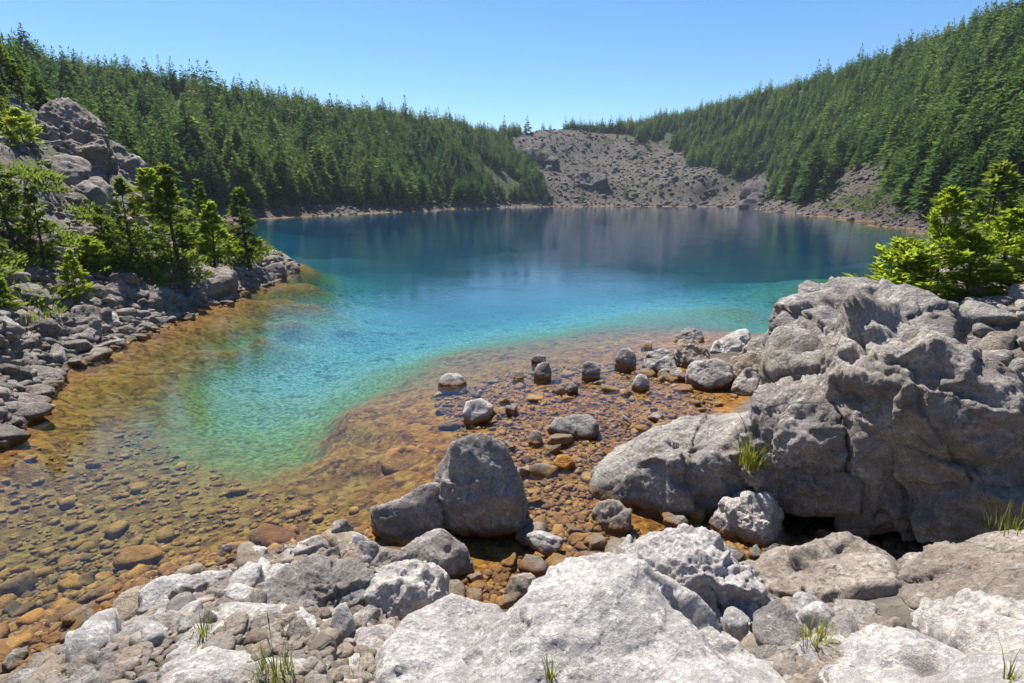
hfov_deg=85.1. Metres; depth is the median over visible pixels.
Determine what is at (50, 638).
stone
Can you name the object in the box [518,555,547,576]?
stone
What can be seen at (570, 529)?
rock
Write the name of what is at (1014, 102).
conifer tree
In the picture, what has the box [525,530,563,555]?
rock
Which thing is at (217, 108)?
conifer tree
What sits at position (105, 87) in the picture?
conifer tree
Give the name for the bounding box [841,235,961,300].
bush
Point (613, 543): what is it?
stone
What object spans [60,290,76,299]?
rock
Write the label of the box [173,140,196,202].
conifer tree
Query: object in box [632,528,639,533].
rock
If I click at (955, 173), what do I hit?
conifer tree
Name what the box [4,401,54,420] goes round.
rock
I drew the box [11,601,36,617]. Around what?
stone
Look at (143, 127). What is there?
conifer tree
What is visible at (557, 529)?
stone
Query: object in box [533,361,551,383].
rock
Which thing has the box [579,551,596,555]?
stone
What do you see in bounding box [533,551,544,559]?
stone
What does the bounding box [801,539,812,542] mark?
stone
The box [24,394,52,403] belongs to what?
rock
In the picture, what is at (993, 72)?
conifer tree
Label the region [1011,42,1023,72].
conifer tree
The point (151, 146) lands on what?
conifer tree
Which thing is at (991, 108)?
conifer tree
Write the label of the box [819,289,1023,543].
boulder
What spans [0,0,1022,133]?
sky
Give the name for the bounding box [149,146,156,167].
conifer tree
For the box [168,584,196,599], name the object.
rock
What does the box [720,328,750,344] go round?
rock
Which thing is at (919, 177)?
conifer tree
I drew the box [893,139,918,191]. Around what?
conifer tree
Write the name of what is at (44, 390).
rock
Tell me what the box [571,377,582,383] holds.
stone
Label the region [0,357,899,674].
pebbles
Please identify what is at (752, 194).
boulder
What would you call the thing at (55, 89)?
conifer tree
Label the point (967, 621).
boulder
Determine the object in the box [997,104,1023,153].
conifer tree
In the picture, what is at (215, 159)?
conifer tree
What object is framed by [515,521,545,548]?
stone
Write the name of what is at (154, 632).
rock
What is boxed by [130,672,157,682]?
rock
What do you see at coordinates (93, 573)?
rock
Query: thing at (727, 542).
stone
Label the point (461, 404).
stone
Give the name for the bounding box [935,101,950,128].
conifer tree
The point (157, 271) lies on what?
young tree
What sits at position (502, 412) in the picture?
stone
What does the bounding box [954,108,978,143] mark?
conifer tree
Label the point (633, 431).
stone
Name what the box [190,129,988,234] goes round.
scree
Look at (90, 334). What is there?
rock
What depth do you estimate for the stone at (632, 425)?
7.57 m
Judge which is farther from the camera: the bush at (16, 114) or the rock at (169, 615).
the bush at (16, 114)
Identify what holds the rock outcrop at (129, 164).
on the terrain
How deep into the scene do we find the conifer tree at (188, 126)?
88.35 m
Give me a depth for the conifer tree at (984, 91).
66.00 m
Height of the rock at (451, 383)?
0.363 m
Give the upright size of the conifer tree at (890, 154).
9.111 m
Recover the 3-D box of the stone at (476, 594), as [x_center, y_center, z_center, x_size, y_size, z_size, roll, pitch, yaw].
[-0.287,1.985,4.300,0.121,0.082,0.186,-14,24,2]
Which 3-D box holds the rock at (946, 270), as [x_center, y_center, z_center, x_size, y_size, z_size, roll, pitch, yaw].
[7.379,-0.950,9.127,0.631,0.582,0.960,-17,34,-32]
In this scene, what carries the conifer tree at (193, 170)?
on the terrain
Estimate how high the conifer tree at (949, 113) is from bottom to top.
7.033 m
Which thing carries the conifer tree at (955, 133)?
on the terrain
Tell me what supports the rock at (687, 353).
on the terrain
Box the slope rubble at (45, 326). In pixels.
[0,105,284,346]
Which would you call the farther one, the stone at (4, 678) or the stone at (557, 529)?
the stone at (557, 529)
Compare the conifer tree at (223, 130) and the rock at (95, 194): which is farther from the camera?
the conifer tree at (223, 130)
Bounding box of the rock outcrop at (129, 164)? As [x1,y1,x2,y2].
[110,140,146,190]
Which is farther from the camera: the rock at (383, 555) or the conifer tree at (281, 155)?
the conifer tree at (281, 155)
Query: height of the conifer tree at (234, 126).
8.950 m
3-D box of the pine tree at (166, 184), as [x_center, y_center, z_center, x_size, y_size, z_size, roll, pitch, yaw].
[-9.626,-3.498,15.804,1.652,3.032,1.439,-5,15,-19]
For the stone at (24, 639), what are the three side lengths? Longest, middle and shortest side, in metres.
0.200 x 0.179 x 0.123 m
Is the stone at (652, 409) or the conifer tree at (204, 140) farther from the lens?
the conifer tree at (204, 140)
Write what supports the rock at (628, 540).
on the terrain
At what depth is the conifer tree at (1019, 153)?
43.69 m
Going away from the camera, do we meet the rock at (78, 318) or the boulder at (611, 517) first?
the boulder at (611, 517)
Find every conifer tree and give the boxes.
[0,30,12,55]
[12,22,40,62]
[14,40,37,89]
[26,59,49,110]
[49,81,59,97]
[52,52,88,97]
[62,76,77,101]
[81,88,102,120]
[86,102,110,138]
[94,84,119,139]
[96,76,115,109]
[110,107,139,151]
[110,114,130,147]
[115,117,145,161]
[119,124,135,152]
[125,115,139,138]
[131,83,156,127]
[133,112,154,145]
[141,147,151,167]
[144,129,157,157]
[144,131,168,174]
[145,103,172,139]
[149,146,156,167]
[152,128,170,154]
[152,155,161,180]
[155,137,193,193]
[158,132,190,209]
[167,92,205,155]
[168,128,183,156]
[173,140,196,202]
[176,153,195,197]
[178,118,204,147]
[180,133,208,176]
[185,155,209,200]
[189,133,205,159]
[189,161,214,204]
[192,126,206,161]
[197,158,217,199]
[198,129,224,169]
[199,88,222,124]
[203,140,228,180]
[203,144,226,203]
[207,109,225,139]
[210,122,224,159]
[211,139,228,189]
[213,103,227,131]
[219,114,230,138]
[220,134,240,175]
[221,134,238,157]
[225,150,248,199]
[229,114,242,141]
[229,121,249,157]
[230,146,262,208]
[231,128,246,166]
[238,110,250,140]
[240,92,258,130]
[246,135,261,178]
[258,149,276,188]
[262,160,286,205]
[263,105,285,147]
[270,138,298,198]
[273,136,291,176]
[298,116,315,157]
[301,99,318,137]
[308,134,335,191]
[322,145,342,191]
[780,146,802,197]
[794,142,828,191]
[873,128,903,180]
[875,110,907,155]
[885,115,913,170]
[891,155,922,208]
[893,129,924,189]
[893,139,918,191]
[895,122,926,168]
[895,127,928,191]
[901,114,935,162]
[908,123,936,167]
[909,124,948,213]
[911,116,956,179]
[911,132,944,192]
[911,151,934,209]
[913,131,946,193]
[914,145,947,209]
[917,139,930,170]
[922,109,940,142]
[922,131,936,164]
[926,114,936,133]
[929,113,942,145]
[929,132,963,197]
[929,148,972,202]
[931,136,977,194]
[932,130,952,168]
[933,158,957,206]
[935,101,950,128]
[936,139,951,168]
[938,55,986,137]
[940,102,951,120]
[940,108,955,130]
[940,151,958,188]
[942,122,983,174]
[943,134,954,161]
[943,154,977,212]
[946,119,964,151]
[950,127,966,155]
[953,97,974,136]
[953,118,979,152]
[954,93,985,144]
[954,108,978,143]
[957,145,985,176]
[957,153,986,200]
[958,157,983,215]
[960,141,995,190]
[962,137,999,189]
[963,102,994,153]
[964,91,983,120]
[969,92,999,131]
[971,73,991,99]
[973,138,1023,216]
[974,129,1016,200]
[974,160,994,215]
[975,87,990,119]
[977,116,996,145]
[978,129,997,179]
[979,135,1023,207]
[981,54,1015,99]
[981,113,999,143]
[982,58,999,89]
[982,66,1014,116]
[982,107,1003,139]
[985,39,1008,88]
[985,137,1001,171]
[986,93,1023,155]
[988,123,1007,155]
[989,99,1001,125]
[993,62,1023,124]
[994,68,1023,127]
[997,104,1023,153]
[999,95,1017,126]
[999,96,1019,129]
[1002,129,1023,157]
[1004,66,1016,86]
[1009,173,1023,206]
[1010,108,1023,150]
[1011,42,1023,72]
[1012,54,1021,76]
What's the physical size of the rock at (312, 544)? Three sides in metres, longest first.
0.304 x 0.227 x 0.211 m
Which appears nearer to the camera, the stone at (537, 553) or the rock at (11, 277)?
the stone at (537, 553)
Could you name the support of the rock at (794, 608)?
on the terrain
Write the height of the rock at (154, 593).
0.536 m
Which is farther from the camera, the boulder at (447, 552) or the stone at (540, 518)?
the stone at (540, 518)
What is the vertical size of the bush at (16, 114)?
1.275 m
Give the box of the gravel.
[19,532,933,682]
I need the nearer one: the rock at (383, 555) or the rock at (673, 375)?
the rock at (383, 555)
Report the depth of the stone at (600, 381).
9.44 m
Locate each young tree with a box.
[53,248,94,300]
[148,266,168,288]
[187,200,244,267]
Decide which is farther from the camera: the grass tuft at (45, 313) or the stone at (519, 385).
the grass tuft at (45, 313)
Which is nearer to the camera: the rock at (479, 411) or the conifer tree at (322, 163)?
the rock at (479, 411)
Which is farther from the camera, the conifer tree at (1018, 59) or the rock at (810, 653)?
the conifer tree at (1018, 59)
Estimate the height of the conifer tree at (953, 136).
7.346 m
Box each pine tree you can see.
[0,40,24,92]
[0,78,13,110]
[0,92,10,127]
[0,161,40,241]
[0,227,18,263]
[8,59,36,102]
[14,182,65,267]
[86,205,126,252]
[97,176,164,265]
[142,162,205,268]
[187,178,222,248]
[220,186,268,268]
[926,159,1023,259]
[981,193,1023,244]
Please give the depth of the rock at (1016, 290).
7.26 m
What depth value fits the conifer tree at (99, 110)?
74.75 m
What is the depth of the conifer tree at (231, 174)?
85.42 m
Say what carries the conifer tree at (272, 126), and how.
on the terrain
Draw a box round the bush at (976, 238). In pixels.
[933,230,1016,296]
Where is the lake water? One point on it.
(720, 231)
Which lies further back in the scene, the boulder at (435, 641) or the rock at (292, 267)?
the rock at (292, 267)
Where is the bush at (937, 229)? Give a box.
[897,184,999,299]
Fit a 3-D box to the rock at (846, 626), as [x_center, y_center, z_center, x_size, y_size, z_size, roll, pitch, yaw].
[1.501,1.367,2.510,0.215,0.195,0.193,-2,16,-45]
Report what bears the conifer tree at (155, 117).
on the terrain
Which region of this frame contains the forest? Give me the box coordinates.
[0,0,1023,211]
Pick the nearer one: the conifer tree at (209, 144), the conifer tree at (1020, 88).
the conifer tree at (1020, 88)
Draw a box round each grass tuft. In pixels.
[16,303,61,322]
[183,604,221,640]
[237,613,304,682]
[324,644,379,682]
[540,648,564,682]
[733,410,770,471]
[791,609,842,648]
[959,511,1020,532]
[982,498,1023,535]
[997,634,1023,682]
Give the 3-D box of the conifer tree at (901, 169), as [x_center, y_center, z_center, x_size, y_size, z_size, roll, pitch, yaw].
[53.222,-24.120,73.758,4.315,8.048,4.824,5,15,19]
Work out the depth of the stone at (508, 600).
4.22 m
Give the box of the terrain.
[0,43,1023,677]
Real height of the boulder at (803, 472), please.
1.631 m
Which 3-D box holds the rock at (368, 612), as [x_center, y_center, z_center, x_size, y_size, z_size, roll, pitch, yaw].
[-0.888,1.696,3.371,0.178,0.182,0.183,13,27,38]
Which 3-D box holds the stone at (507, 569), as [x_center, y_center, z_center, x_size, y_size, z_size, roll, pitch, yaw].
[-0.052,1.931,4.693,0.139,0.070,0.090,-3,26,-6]
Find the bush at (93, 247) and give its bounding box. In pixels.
[76,235,116,271]
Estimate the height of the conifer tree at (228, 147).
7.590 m
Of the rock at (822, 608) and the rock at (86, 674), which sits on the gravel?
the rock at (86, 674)
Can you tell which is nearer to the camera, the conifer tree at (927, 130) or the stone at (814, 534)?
the stone at (814, 534)
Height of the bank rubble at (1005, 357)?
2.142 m
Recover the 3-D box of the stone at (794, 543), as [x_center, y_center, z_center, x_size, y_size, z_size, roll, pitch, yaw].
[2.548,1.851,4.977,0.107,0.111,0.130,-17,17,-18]
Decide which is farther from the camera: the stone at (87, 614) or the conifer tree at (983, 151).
the conifer tree at (983, 151)
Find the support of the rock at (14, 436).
on the terrain
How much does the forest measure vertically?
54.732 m
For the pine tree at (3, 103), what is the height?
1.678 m
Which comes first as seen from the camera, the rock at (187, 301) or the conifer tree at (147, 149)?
the rock at (187, 301)
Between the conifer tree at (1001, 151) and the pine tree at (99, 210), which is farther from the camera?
the conifer tree at (1001, 151)
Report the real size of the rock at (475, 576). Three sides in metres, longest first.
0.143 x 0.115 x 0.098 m
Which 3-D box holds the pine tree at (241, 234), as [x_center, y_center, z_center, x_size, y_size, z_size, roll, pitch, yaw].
[-9.880,-4.119,20.420,1.733,3.113,1.780,-12,19,-39]
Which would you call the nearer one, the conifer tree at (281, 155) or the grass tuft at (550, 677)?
the grass tuft at (550, 677)
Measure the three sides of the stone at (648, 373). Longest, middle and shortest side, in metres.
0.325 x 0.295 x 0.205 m
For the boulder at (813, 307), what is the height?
2.340 m
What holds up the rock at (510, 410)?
on the terrain
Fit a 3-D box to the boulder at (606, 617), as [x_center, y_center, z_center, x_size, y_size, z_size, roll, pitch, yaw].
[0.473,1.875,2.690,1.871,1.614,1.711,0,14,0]
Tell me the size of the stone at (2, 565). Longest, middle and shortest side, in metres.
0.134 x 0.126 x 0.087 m
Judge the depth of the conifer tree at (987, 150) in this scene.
47.15 m
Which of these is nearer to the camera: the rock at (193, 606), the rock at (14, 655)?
the rock at (193, 606)
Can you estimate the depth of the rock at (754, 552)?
4.77 m
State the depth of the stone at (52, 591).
4.85 m
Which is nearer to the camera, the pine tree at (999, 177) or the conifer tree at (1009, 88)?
the pine tree at (999, 177)
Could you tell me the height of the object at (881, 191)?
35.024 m
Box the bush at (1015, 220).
[945,207,1023,290]
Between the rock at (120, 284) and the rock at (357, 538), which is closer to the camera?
the rock at (357, 538)
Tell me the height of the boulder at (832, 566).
1.364 m
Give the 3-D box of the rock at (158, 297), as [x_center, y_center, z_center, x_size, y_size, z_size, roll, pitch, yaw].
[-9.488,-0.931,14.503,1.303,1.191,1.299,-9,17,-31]
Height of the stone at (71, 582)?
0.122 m
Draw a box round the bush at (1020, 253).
[997,243,1023,282]
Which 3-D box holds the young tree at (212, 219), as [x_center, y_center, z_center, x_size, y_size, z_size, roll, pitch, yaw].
[-9.834,-3.394,18.148,1.821,2.366,1.631,-4,15,-15]
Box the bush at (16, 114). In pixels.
[0,107,43,144]
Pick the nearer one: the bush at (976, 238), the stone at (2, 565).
the stone at (2, 565)
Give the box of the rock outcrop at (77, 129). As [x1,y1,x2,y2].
[31,97,118,172]
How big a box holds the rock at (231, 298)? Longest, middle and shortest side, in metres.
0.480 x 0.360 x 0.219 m
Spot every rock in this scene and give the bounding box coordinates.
[0,262,30,285]
[0,315,22,351]
[0,334,4,344]
[0,363,33,378]
[0,426,31,447]
[2,645,30,671]
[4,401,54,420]
[6,670,29,682]
[8,282,51,306]
[15,231,61,255]
[16,667,37,682]
[23,384,51,397]
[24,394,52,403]
[26,331,41,345]
[32,308,47,335]
[33,365,66,379]
[42,305,60,318]
[42,338,53,344]
[42,377,60,389]
[44,139,64,146]
[47,343,67,353]
[48,622,61,633]
[51,154,91,185]
[51,246,76,265]
[58,304,102,336]
[58,665,102,682]
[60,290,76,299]
[61,630,75,653]
[64,339,93,353]
[65,192,88,206]
[66,608,123,662]
[67,355,88,366]
[70,180,112,218]
[71,223,105,246]
[72,245,88,264]
[75,327,99,341]
[83,347,112,365]
[85,176,120,209]
[86,650,121,670]
[89,297,103,305]
[89,568,115,578]
[91,283,105,298]
[98,338,125,347]
[100,307,111,319]
[101,297,117,306]
[101,323,113,329]
[104,279,126,297]
[106,287,127,296]
[107,313,120,324]
[109,272,139,284]
[111,610,184,642]
[117,315,135,322]
[123,614,147,627]
[127,288,146,299]
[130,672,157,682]
[131,320,153,326]
[131,620,168,646]
[135,573,198,615]
[136,214,145,223]
[137,601,164,614]
[140,283,176,308]
[144,313,158,321]
[150,316,168,323]
[154,608,165,614]
[165,592,196,611]
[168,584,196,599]
[176,609,217,633]
[178,296,193,306]
[179,264,238,297]
[179,599,203,612]
[183,286,206,298]
[183,313,195,319]
[188,576,210,591]
[192,298,203,306]
[197,569,232,583]
[217,579,243,597]
[219,296,233,300]
[219,544,236,558]
[220,300,234,306]
[223,583,252,601]
[226,561,264,588]
[241,291,251,297]
[251,546,267,554]
[252,267,264,273]
[258,273,273,280]
[258,556,270,576]
[259,259,270,264]
[263,262,287,282]
[265,563,291,579]
[283,548,294,556]
[285,261,299,275]
[293,535,329,555]
[322,546,340,557]
[331,519,353,532]
[331,602,355,638]
[348,532,369,545]
[353,604,380,621]
[354,541,378,563]
[354,624,393,647]
[369,547,391,566]
[380,445,429,474]
[391,549,399,562]
[435,407,451,415]
[438,373,466,393]
[458,388,465,394]
[462,398,492,426]
[466,570,482,581]
[485,415,497,426]
[492,411,501,419]
[498,397,510,405]
[502,553,516,570]
[503,573,536,597]
[504,440,516,451]
[505,403,517,416]
[513,370,523,384]
[517,465,530,479]
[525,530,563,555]
[527,431,542,447]
[528,496,540,506]
[531,355,545,369]
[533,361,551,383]
[543,444,560,455]
[547,414,598,440]
[552,377,560,383]
[553,454,575,471]
[560,382,577,395]
[566,523,582,534]
[576,381,585,388]
[581,361,599,382]
[583,523,593,531]
[584,533,606,551]
[603,448,613,455]
[613,534,632,552]
[614,348,636,372]
[620,415,632,426]
[631,374,649,392]
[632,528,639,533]
[640,341,651,350]
[643,347,677,375]
[643,398,650,403]
[645,421,653,426]
[647,412,662,422]
[651,422,667,427]
[657,368,685,382]
[657,375,668,382]
[662,512,688,527]
[674,327,703,342]
[674,338,709,367]
[685,358,732,391]
[710,336,744,352]
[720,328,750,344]
[726,545,744,562]
[729,351,761,381]
[731,367,760,395]
[742,337,763,357]
[747,645,797,661]
[748,544,760,558]
[752,599,806,646]
[764,543,778,551]
[771,532,785,545]
[784,602,802,625]
[790,633,822,661]
[792,591,818,606]
[796,601,835,630]
[817,527,831,535]
[828,615,858,637]
[833,598,876,623]
[929,281,963,292]
[935,261,965,271]
[959,255,1023,284]
[959,296,1021,326]
[967,326,1016,350]
[968,282,1008,296]
[1008,283,1023,298]
[1009,321,1023,331]
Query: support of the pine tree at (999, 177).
on the terrain
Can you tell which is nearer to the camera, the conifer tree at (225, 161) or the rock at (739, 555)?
the rock at (739, 555)
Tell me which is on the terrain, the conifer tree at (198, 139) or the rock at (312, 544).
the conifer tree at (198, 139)
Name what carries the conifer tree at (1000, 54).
on the terrain
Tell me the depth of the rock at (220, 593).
3.62 m
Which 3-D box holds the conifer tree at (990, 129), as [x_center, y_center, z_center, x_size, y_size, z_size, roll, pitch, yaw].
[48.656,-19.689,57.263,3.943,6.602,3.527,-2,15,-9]
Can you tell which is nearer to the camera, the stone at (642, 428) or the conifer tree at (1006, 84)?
the stone at (642, 428)
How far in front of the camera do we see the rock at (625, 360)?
10.21 m
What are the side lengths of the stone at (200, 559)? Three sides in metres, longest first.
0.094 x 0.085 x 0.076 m
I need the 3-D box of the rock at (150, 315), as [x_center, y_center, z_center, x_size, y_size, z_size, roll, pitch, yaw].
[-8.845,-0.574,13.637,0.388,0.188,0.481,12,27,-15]
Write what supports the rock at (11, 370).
on the terrain
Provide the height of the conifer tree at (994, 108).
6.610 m
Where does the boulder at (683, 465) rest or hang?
on the terrain
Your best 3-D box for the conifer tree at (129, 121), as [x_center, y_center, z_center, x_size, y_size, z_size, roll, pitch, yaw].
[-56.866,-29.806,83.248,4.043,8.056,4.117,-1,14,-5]
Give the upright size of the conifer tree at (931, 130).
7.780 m
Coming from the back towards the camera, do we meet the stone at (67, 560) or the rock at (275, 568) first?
the stone at (67, 560)
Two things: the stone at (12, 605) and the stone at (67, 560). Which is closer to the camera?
the stone at (12, 605)
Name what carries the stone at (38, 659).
on the pebbles
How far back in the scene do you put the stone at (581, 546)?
4.97 m
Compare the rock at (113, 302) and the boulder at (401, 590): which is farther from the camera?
the rock at (113, 302)
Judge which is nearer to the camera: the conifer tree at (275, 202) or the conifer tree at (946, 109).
the conifer tree at (946, 109)
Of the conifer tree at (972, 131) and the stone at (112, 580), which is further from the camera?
the conifer tree at (972, 131)
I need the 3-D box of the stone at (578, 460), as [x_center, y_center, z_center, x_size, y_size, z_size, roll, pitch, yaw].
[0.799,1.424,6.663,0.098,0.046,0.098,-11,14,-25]
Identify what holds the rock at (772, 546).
on the terrain
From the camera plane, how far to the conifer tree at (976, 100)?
66.03 m
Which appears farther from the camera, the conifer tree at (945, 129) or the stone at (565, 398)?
the conifer tree at (945, 129)
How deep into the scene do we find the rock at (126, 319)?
12.88 m
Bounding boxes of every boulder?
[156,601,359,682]
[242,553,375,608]
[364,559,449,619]
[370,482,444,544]
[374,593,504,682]
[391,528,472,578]
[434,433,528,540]
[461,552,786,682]
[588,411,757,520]
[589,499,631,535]
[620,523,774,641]
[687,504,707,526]
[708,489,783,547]
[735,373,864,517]
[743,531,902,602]
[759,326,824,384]
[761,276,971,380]
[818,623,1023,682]
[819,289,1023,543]
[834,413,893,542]
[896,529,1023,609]
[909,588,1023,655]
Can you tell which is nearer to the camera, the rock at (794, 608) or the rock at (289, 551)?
the rock at (794, 608)
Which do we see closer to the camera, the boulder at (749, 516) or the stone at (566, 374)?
the boulder at (749, 516)
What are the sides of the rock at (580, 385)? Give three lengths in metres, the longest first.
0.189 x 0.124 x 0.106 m
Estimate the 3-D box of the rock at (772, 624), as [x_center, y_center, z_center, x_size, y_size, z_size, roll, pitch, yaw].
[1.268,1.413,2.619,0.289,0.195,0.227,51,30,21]
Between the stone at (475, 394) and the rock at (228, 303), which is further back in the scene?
the rock at (228, 303)
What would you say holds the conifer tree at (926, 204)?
on the terrain
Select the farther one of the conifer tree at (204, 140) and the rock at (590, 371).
the conifer tree at (204, 140)
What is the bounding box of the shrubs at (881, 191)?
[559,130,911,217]
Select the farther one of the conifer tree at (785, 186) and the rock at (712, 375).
the conifer tree at (785, 186)
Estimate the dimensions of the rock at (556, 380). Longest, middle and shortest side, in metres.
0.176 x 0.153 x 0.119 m
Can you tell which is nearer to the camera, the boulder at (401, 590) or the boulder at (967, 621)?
the boulder at (967, 621)
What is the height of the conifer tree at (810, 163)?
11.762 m
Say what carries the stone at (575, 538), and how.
on the terrain
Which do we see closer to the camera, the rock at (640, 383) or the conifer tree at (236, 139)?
the rock at (640, 383)
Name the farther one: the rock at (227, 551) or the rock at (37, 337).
the rock at (37, 337)
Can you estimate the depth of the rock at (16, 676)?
3.01 m
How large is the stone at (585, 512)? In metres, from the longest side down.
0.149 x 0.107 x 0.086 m
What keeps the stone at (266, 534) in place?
on the terrain
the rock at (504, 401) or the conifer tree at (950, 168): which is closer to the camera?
the rock at (504, 401)
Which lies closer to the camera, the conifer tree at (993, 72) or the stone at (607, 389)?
the stone at (607, 389)
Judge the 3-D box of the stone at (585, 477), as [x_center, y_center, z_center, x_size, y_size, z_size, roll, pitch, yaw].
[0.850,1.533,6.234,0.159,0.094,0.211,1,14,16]
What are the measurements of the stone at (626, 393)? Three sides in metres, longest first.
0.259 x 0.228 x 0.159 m
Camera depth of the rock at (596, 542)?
4.96 m
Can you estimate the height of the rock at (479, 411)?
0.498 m
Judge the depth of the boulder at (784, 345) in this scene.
6.02 m
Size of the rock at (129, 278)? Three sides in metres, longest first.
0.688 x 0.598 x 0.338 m
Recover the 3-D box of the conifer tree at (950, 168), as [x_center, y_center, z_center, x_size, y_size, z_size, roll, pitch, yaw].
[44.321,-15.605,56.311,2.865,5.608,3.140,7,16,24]
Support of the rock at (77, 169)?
on the terrain
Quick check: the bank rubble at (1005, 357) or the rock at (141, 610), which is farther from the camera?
the bank rubble at (1005, 357)
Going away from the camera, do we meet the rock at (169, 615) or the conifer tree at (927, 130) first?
the rock at (169, 615)
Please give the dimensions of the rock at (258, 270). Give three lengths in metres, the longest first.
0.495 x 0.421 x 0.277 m
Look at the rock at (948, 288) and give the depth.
8.39 m
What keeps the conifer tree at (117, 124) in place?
on the terrain
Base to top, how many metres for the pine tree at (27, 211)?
1.981 m
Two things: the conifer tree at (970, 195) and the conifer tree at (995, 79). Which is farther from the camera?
the conifer tree at (995, 79)
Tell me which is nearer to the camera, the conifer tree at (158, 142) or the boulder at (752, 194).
the conifer tree at (158, 142)
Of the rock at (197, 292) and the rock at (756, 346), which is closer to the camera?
the rock at (756, 346)
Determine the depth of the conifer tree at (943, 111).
81.63 m
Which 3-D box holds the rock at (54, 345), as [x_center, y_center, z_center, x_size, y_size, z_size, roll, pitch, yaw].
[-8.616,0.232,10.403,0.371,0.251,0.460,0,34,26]
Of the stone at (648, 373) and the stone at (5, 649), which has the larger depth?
the stone at (648, 373)
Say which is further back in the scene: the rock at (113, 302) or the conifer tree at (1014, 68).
the conifer tree at (1014, 68)
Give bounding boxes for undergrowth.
[0,81,282,314]
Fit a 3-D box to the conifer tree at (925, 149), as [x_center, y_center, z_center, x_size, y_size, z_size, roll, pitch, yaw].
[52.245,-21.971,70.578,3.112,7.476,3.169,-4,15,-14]
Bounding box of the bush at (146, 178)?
[127,167,168,211]
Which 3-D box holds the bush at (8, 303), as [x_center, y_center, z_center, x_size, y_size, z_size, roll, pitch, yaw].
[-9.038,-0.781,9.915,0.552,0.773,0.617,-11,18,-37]
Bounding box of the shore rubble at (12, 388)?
[0,257,300,449]
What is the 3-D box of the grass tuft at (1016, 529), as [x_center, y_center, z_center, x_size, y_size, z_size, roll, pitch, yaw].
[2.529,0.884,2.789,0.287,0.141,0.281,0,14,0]
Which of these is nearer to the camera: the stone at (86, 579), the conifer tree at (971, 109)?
the stone at (86, 579)
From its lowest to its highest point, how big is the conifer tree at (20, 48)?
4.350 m
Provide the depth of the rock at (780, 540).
4.97 m
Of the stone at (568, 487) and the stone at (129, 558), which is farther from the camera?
the stone at (568, 487)
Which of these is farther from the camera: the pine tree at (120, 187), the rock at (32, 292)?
the pine tree at (120, 187)
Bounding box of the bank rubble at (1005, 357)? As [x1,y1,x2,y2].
[939,276,1023,374]
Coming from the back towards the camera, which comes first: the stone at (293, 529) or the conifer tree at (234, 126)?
the conifer tree at (234, 126)
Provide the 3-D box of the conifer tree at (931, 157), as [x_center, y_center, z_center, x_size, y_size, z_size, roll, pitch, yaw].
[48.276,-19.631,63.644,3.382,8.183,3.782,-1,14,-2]
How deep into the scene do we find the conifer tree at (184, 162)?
78.17 m
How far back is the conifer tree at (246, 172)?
85.31 m
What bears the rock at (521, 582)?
on the terrain
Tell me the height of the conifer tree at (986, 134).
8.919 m
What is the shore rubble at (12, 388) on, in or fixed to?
on the terrain
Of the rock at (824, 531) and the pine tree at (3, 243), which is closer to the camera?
the rock at (824, 531)
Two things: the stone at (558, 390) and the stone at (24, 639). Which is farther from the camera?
the stone at (558, 390)
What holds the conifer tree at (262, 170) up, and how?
on the terrain
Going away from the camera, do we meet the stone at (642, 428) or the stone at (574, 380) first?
the stone at (642, 428)
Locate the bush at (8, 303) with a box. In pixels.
[0,276,24,309]
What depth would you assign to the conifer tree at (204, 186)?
79.49 m
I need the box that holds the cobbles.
[0,430,358,631]
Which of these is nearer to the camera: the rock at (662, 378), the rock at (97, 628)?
the rock at (97, 628)
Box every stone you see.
[0,562,5,570]
[0,570,38,597]
[0,623,10,638]
[0,640,11,661]
[0,660,25,673]
[0,672,15,682]
[2,600,22,613]
[6,631,33,648]
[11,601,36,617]
[15,608,44,626]
[23,648,58,668]
[40,631,65,643]
[42,589,57,597]
[57,555,75,570]
[57,573,81,592]
[58,604,79,613]
[58,644,63,653]
[59,631,68,643]
[60,602,100,625]
[70,609,95,629]
[76,582,112,603]
[78,572,94,585]
[95,571,111,581]
[95,592,114,603]
[103,577,116,583]
[110,583,122,592]
[112,544,162,570]
[112,586,140,620]
[156,557,171,566]
[157,562,173,575]
[174,562,206,574]
[194,556,205,562]
[234,541,271,569]
[248,523,298,546]
[282,525,299,534]
[302,531,317,536]
[320,528,355,546]
[433,391,446,397]
[438,422,464,430]
[449,579,464,596]
[458,401,464,406]
[467,587,482,601]
[471,391,480,397]
[471,580,483,589]
[476,386,486,390]
[491,565,502,573]
[498,592,520,607]
[499,409,506,416]
[501,565,513,572]
[513,382,524,389]
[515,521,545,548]
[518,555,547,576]
[520,455,532,463]
[526,394,543,403]
[528,489,539,495]
[529,463,557,480]
[531,515,547,529]
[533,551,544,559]
[537,399,547,404]
[545,553,566,566]
[546,433,573,446]
[549,387,564,394]
[551,524,564,538]
[556,515,570,526]
[561,371,574,377]
[561,395,572,401]
[561,483,574,490]
[568,532,585,546]
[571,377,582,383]
[575,457,581,462]
[575,540,588,550]
[578,510,590,516]
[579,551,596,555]
[581,472,590,483]
[593,379,604,384]
[600,384,620,393]
[604,537,623,554]
[619,389,633,397]
[628,423,636,429]
[630,428,638,434]
[634,424,649,432]
[639,368,655,378]
[648,412,663,422]
[650,407,656,411]
[664,409,673,414]
[667,413,676,419]
[671,384,692,393]
[689,400,700,406]
[710,401,722,406]
[721,606,750,640]
[724,540,739,549]
[782,531,793,544]
[790,540,802,545]
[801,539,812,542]
[811,530,824,537]
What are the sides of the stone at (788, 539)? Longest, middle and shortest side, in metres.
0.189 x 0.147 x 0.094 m
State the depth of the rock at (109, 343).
11.54 m
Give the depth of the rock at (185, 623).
2.88 m
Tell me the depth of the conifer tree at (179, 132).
87.42 m
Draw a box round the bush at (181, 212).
[158,177,190,218]

